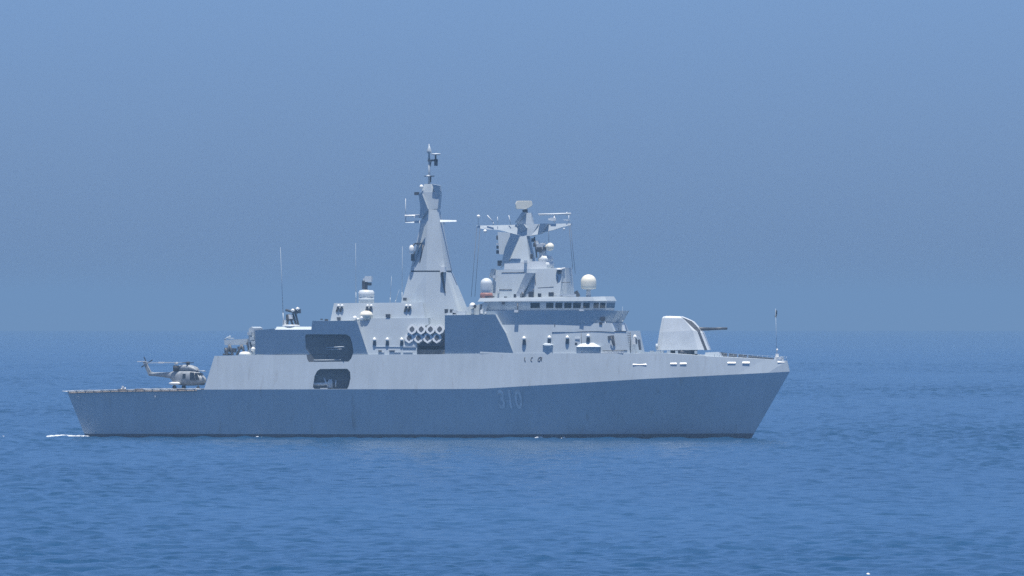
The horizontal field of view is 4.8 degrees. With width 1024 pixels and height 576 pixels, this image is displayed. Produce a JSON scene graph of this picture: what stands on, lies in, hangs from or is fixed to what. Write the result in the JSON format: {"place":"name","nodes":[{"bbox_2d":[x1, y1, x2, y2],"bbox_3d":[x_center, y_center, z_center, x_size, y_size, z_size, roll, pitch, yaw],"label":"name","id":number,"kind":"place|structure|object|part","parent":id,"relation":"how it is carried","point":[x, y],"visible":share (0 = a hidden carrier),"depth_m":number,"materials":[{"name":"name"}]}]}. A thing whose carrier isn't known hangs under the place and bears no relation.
{"place":"outdoors","nodes":[
{"label":"outdoors","id":0,"kind":"place"},
{"bbox_2d":[0,331,1023,575],"bbox_3d":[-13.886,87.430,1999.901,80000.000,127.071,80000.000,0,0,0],"label":"sea","id":1,"kind":"structure","parent":0,"point":[880,453],"depth_m":1476.52,"materials":[{"name":"liquid"}]},
{"bbox_2d":[46,435,88,436],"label":"wake foam","id":2,"kind":"object","parent":1,"relation":"on","point":[69,435],"visible":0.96,"depth_m":2004.89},
{"bbox_2d":[63,145,789,438],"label":"frigate","id":3,"kind":"object","parent":1,"relation":"on","point":[530,346],"visible":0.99,"depth_m":1992.29,"materials":[{"name":"grey metal"}]},
{"bbox_2d":[137,357,205,388],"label":"helicopter","id":4,"kind":"object","parent":3,"relation":"on","point":[187,374],"visible":1,"depth_m":2007.39,"materials":[{"name":"grey paint"}]},
{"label":"door window","id":5,"kind":"part","parent":4,"relation":"part of","materials":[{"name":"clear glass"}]},
{"bbox_2d":[313,382,329,385],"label":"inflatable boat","id":6,"kind":"object","parent":3,"relation":"on","point":[320,383],"visible":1,"depth_m":1996.26,"materials":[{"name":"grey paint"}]},
{"bbox_2d":[0,0,1023,330],"label":"sky","id":7,"kind":"structure","parent":0,"point":[826,165],"materials":[{"name":"blue"}]}
]}

